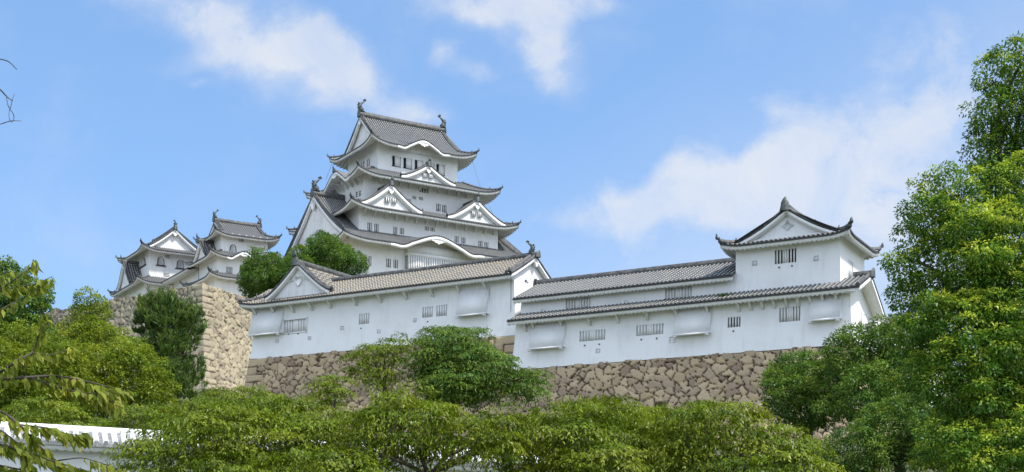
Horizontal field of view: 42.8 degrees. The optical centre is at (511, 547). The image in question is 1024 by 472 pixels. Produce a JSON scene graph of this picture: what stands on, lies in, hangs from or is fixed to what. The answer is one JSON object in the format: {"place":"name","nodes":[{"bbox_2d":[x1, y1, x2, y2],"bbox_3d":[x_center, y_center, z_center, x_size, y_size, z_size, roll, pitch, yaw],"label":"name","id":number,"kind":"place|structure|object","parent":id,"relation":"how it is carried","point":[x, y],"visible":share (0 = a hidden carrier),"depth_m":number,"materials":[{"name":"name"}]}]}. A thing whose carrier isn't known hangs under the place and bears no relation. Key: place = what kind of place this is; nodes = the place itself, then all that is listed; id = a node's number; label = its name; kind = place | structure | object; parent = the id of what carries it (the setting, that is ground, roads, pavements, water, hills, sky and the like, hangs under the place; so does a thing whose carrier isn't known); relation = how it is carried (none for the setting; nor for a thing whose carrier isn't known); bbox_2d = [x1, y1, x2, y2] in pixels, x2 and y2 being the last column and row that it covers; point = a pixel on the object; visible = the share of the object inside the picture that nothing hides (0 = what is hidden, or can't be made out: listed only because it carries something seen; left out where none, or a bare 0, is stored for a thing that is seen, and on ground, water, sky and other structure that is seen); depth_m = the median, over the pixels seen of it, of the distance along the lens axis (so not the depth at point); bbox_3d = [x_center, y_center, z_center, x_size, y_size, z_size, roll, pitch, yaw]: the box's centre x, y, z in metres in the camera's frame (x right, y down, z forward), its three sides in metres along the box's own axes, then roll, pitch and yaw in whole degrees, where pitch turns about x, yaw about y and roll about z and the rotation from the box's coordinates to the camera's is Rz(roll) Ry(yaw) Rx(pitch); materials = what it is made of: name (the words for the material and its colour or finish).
{"place":"outdoors","nodes":[
{"label":"outdoors","id":0,"kind":"place"},
{"bbox_2d":[161,267,198,288],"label":"connecting range","id":1,"kind":"structure","parent":0,"point":[188,275],"depth_m":248.06,"materials":[{"name":"white paint"}]},
{"bbox_2d":[235,240,550,358],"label":"long corridor building","id":2,"kind":"structure","parent":0,"point":[303,307],"depth_m":131.85,"materials":[{"name":"white paint"}]},
{"bbox_2d":[284,319,305,332],"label":"window","id":3,"kind":"structure","parent":2,"relation":"in","point":[299,325],"depth_m":136.89,"materials":[{"name":"paint"}]},
{"bbox_2d":[359,313,368,324],"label":"window","id":4,"kind":"structure","parent":2,"relation":"in","point":[363,318],"depth_m":132.55,"materials":[{"name":"paint"}]},
{"bbox_2d":[423,306,432,317],"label":"window","id":5,"kind":"structure","parent":2,"relation":"in","point":[427,311],"depth_m":128.78,"materials":[{"name":"paint"}]},
{"bbox_2d":[436,304,446,316],"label":"window","id":6,"kind":"structure","parent":2,"relation":"in","point":[441,310],"depth_m":127.93,"materials":[{"name":"paint"}]},
{"bbox_2d":[0,0,1023,374],"label":"sky","id":7,"kind":"structure","parent":0,"point":[618,134],"materials":[{"name":"blue"}]},
{"bbox_2d":[12,382,1013,471],"bbox_3d":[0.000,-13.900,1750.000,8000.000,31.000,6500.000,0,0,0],"label":"ground","id":8,"kind":"structure","parent":0,"point":[842,446],"depth_m":95.87,"materials":[{"name":"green plant"}]},
{"bbox_2d":[0,255,56,400],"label":"broadleaf tree","id":9,"kind":"object","parent":8,"relation":"on","point":[27,313],"visible":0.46,"depth_m":94.54,"materials":[{"name":"green plant"}]},
{"bbox_2d":[0,318,106,419],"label":"broadleaf tree","id":10,"kind":"object","parent":8,"relation":"on","point":[11,350],"visible":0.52,"depth_m":75.81,"materials":[{"name":"green plant"}]},
{"bbox_2d":[0,394,116,427],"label":"shrub","id":11,"kind":"object","parent":8,"relation":"on","point":[47,415],"visible":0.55,"depth_m":56.85,"materials":[{"name":"green plant"}]},
{"bbox_2d":[0,59,135,471],"bbox_3d":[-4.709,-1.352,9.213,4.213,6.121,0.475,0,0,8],"label":"cherry tree","id":12,"kind":"object","parent":8,"relation":"on","point":[14,449],"visible":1,"depth_m":9.00,"materials":[{"name":"green plant"}]},
{"bbox_2d":[54,286,132,356],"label":"broadleaf tree","id":13,"kind":"object","parent":8,"relation":"on","point":[97,330],"visible":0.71,"depth_m":110.35,"materials":[{"name":"green plant"}]},
{"bbox_2d":[46,335,182,427],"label":"broadleaf tree","id":14,"kind":"object","parent":8,"relation":"on","point":[147,391],"visible":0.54,"depth_m":82.04,"materials":[{"name":"green plant"}]},
{"bbox_2d":[0,281,252,393],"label":"stone wall","id":15,"kind":"structure","parent":8,"relation":"on","point":[225,346],"depth_m":168.57,"materials":[{"name":"beige stone"}]},
{"bbox_2d":[107,220,196,298],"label":"keep","id":16,"kind":"structure","parent":15,"relation":"on","point":[155,262],"depth_m":259.10,"materials":[{"name":"paint"}]},
{"bbox_2d":[139,258,145,268],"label":"window","id":17,"kind":"structure","parent":16,"relation":"in","point":[143,263],"depth_m":259.80,"materials":[{"name":"grey wood"}]},
{"bbox_2d":[156,257,165,266],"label":"window","id":18,"kind":"structure","parent":16,"relation":"in","point":[160,261],"depth_m":258.12,"materials":[{"name":"white wood"}]},
{"bbox_2d":[175,260,183,269],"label":"window","id":19,"kind":"structure","parent":16,"relation":"in","point":[180,265],"depth_m":260.27,"materials":[{"name":"white wood"}]},
{"bbox_2d":[180,210,281,295],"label":"keep","id":20,"kind":"structure","parent":15,"relation":"on","point":[222,248],"depth_m":237.19,"materials":[{"name":"white paint"}]},
{"bbox_2d":[226,267,231,273],"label":"window","id":21,"kind":"structure","parent":20,"relation":"in","point":[228,269],"depth_m":235.71,"materials":[{"name":"paint"}]},
{"bbox_2d":[230,244,236,251],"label":"window","id":22,"kind":"structure","parent":20,"relation":"in","point":[232,248],"depth_m":237.07,"materials":[{"name":"white wood"}]},
{"bbox_2d":[94,403,215,430],"bbox_3d":[-16.417,-4.384,59.683,6.486,4.444,4.883,0,0,0],"label":"shrub","id":23,"kind":"object","parent":8,"relation":"on","point":[145,414],"visible":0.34,"depth_m":59.13,"materials":[{"name":"green plant"}]},
{"bbox_2d":[127,284,211,412],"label":"pine tree","id":24,"kind":"object","parent":8,"relation":"on","point":[174,342],"visible":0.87,"depth_m":98.48,"materials":[{"name":"green plant"}]},
{"bbox_2d":[100,392,372,471],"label":"cherry tree","id":25,"kind":"object","parent":8,"relation":"on","point":[238,452],"visible":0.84,"depth_m":39.85,"materials":[{"name":"green plant"}]},
{"bbox_2d":[172,383,314,434],"bbox_3d":[-13.537,-5.235,66.018,8.068,5.938,6.949,0,0,0],"label":"shrub","id":26,"kind":"object","parent":8,"relation":"on","point":[218,392],"visible":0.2,"depth_m":64.96,"materials":[{"name":"green plant"}]},
{"bbox_2d":[0,421,548,471],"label":"plastered wall","id":27,"kind":"structure","parent":8,"relation":"on","point":[104,438],"depth_m":48.66,"materials":[{"name":"white paint"}]},
{"bbox_2d":[235,243,313,297],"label":"broadleaf tree","id":28,"kind":"object","parent":8,"relation":"on","point":[252,278],"visible":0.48,"depth_m":149.79,"materials":[{"name":"green plant"}]},
{"bbox_2d":[287,229,368,275],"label":"broadleaf tree","id":29,"kind":"object","parent":8,"relation":"on","point":[323,245],"visible":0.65,"depth_m":154.32,"materials":[{"name":"green plant"}]},
{"bbox_2d":[299,373,357,435],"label":"cherry tree","id":30,"kind":"object","parent":8,"relation":"on","point":[327,391],"visible":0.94,"depth_m":77.78,"materials":[{"name":"green plant"}]},
{"bbox_2d":[335,331,416,436],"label":"cherry tree","id":31,"kind":"object","parent":8,"relation":"on","point":[365,360],"visible":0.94,"depth_m":85.36,"materials":[{"name":"green plant"}]},
{"bbox_2d":[242,335,514,443],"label":"stone wall","id":32,"kind":"structure","parent":8,"relation":"on","point":[289,375],"depth_m":134.21,"materials":[{"name":"beige stone"}]},
{"bbox_2d":[269,378,549,471],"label":"cherry tree","id":33,"kind":"object","parent":8,"relation":"on","point":[424,447],"visible":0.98,"depth_m":39.01,"materials":[{"name":"green plant"}]},
{"bbox_2d":[397,324,556,446],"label":"cherry tree","id":34,"kind":"object","parent":8,"relation":"on","point":[463,377],"visible":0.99,"depth_m":82.18,"materials":[{"name":"green plant"}]},
{"bbox_2d":[460,391,702,471],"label":"cherry tree","id":35,"kind":"object","parent":8,"relation":"on","point":[561,452],"visible":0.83,"depth_m":40.61,"materials":[{"name":"green plant"}]},
{"bbox_2d":[568,402,737,463],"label":"shrub","id":36,"kind":"object","parent":8,"relation":"on","point":[656,409],"visible":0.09,"depth_m":67.74,"materials":[{"name":"green plant"}]},
{"bbox_2d":[509,346,903,444],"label":"stone wall","id":37,"kind":"structure","parent":8,"relation":"on","point":[677,381],"depth_m":111.49,"materials":[{"name":"beige stone"}]},
{"bbox_2d":[634,396,850,471],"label":"cherry tree","id":38,"kind":"object","parent":8,"relation":"on","point":[755,444],"visible":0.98,"depth_m":39.26,"materials":[{"name":"green plant"}]},
{"bbox_2d":[756,349,853,465],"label":"broadleaf tree","id":39,"kind":"object","parent":8,"relation":"on","point":[795,381],"visible":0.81,"depth_m":85.94,"materials":[{"name":"green plant"}]},
{"bbox_2d":[809,312,942,470],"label":"broadleaf tree","id":40,"kind":"object","parent":8,"relation":"on","point":[872,364],"visible":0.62,"depth_m":80.97,"materials":[{"name":"green plant"}]},
{"bbox_2d":[805,390,998,471],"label":"broadleaf tree","id":41,"kind":"object","parent":8,"relation":"on","point":[894,446],"visible":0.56,"depth_m":62.86,"materials":[{"name":"green plant"}]},
{"bbox_2d":[881,319,943,413],"bbox_3d":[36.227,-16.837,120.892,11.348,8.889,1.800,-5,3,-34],"label":"broadleaf tree","id":42,"kind":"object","parent":8,"relation":"on","point":[902,346],"depth_m":120.34,"materials":[{"name":"green plant"}]},
{"bbox_2d":[876,30,1023,471],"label":"camphor tree","id":43,"kind":"object","parent":8,"relation":"on","point":[990,296],"visible":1,"depth_m":46.53,"materials":[{"name":"green plant"}]},
{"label":"stone wall","id":44,"kind":"object","parent":8,"relation":"on","visible":0},
{"bbox_2d":[284,99,522,274],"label":"keep","id":45,"kind":"structure","parent":44,"relation":"on","point":[398,196],"depth_m":241.09,"materials":[{"name":"white paint"}]},
{"bbox_2d":[367,222,371,230],"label":"window","id":46,"kind":"structure","parent":45,"relation":"in","point":[369,225],"depth_m":234.05,"materials":[{"name":"paint"}]},
{"bbox_2d":[374,224,378,231],"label":"window","id":47,"kind":"structure","parent":45,"relation":"in","point":[376,226],"depth_m":234.79,"materials":[{"name":"paint"}]},
{"bbox_2d":[386,259,390,267],"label":"window","id":48,"kind":"structure","parent":45,"relation":"in","point":[388,261],"depth_m":233.65,"materials":[{"name":"paint"}]},
{"bbox_2d":[393,259,397,267],"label":"window","id":49,"kind":"structure","parent":45,"relation":"in","point":[395,262],"depth_m":234.39,"materials":[{"name":"paint"}]},
{"bbox_2d":[392,155,400,167],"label":"window","id":50,"kind":"structure","parent":45,"relation":"in","point":[395,159],"depth_m":242.13,"materials":[{"name":"paint"}]},
{"bbox_2d":[403,157,411,169],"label":"window","id":51,"kind":"structure","parent":45,"relation":"in","point":[407,163],"depth_m":243.43,"materials":[{"name":"paint"}]},
{"bbox_2d":[414,159,422,169],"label":"window","id":52,"kind":"structure","parent":45,"relation":"in","point":[417,163],"depth_m":244.62,"materials":[{"name":"paint"}]},
{"bbox_2d":[420,188,427,192],"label":"window","id":53,"kind":"structure","parent":45,"relation":"in","point":[424,190],"depth_m":243.07,"materials":[{"name":"paint"}]},
{"bbox_2d":[436,203,440,211],"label":"window","id":54,"kind":"structure","parent":45,"relation":"in","point":[438,206],"depth_m":244.62,"materials":[{"name":"paint"}]},
{"bbox_2d":[436,164,444,175],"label":"window","id":55,"kind":"structure","parent":45,"relation":"in","point":[440,168],"depth_m":247.20,"materials":[{"name":"paint"}]},
{"bbox_2d":[442,205,446,212],"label":"window","id":56,"kind":"structure","parent":45,"relation":"in","point":[444,207],"depth_m":245.34,"materials":[{"name":"paint"}]},
{"bbox_2d":[507,197,884,369],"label":"corner turret range","id":57,"kind":"structure","parent":0,"point":[787,276],"depth_m":110.55,"materials":[{"name":"white paint"}]},
{"bbox_2d":[566,297,589,308],"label":"window","id":58,"kind":"structure","parent":57,"relation":"in","point":[583,302],"depth_m":118.00,"materials":[{"name":"paint"}]},
{"bbox_2d":[580,329,604,341],"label":"window","id":59,"kind":"structure","parent":57,"relation":"in","point":[590,335],"depth_m":116.06,"materials":[{"name":"paint"}]},
{"bbox_2d":[636,323,663,335],"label":"window","id":60,"kind":"structure","parent":57,"relation":"in","point":[651,329],"depth_m":113.34,"materials":[{"name":"paint"}]},
{"bbox_2d":[665,286,691,298],"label":"window","id":61,"kind":"structure","parent":57,"relation":"in","point":[679,292],"depth_m":113.21,"materials":[{"name":"paint"}]},
{"bbox_2d":[713,293,730,296],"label":"weed","id":62,"kind":"object","parent":57,"relation":"on","point":[722,294],"visible":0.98,"depth_m":109.74,"materials":[{"name":"green plant"}]},
{"bbox_2d":[728,316,740,327],"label":"window","id":63,"kind":"structure","parent":57,"relation":"in","point":[732,321],"depth_m":109.64,"materials":[{"name":"paint"}]},
{"bbox_2d":[775,248,795,263],"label":"window","id":64,"kind":"structure","parent":57,"relation":"in","point":[786,255],"depth_m":108.55,"materials":[{"name":"paint"}]},
{"bbox_2d":[779,306,799,321],"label":"window","id":65,"kind":"structure","parent":57,"relation":"in","point":[789,314],"depth_m":107.21,"materials":[{"name":"paint"}]},
{"bbox_2d":[848,260,852,276],"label":"window","id":66,"kind":"structure","parent":57,"relation":"in","point":[850,265],"depth_m":109.08,"materials":[{"name":"paint"}]},
{"bbox_2d":[858,311,861,325],"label":"window","id":67,"kind":"structure","parent":57,"relation":"in","point":[859,313],"depth_m":107.21,"materials":[{"name":"paint"}]},
{"bbox_2d":[863,314,868,326],"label":"window","id":68,"kind":"structure","parent":57,"relation":"in","point":[866,319],"depth_m":109.00,"materials":[{"name":"paint"}]}
]}

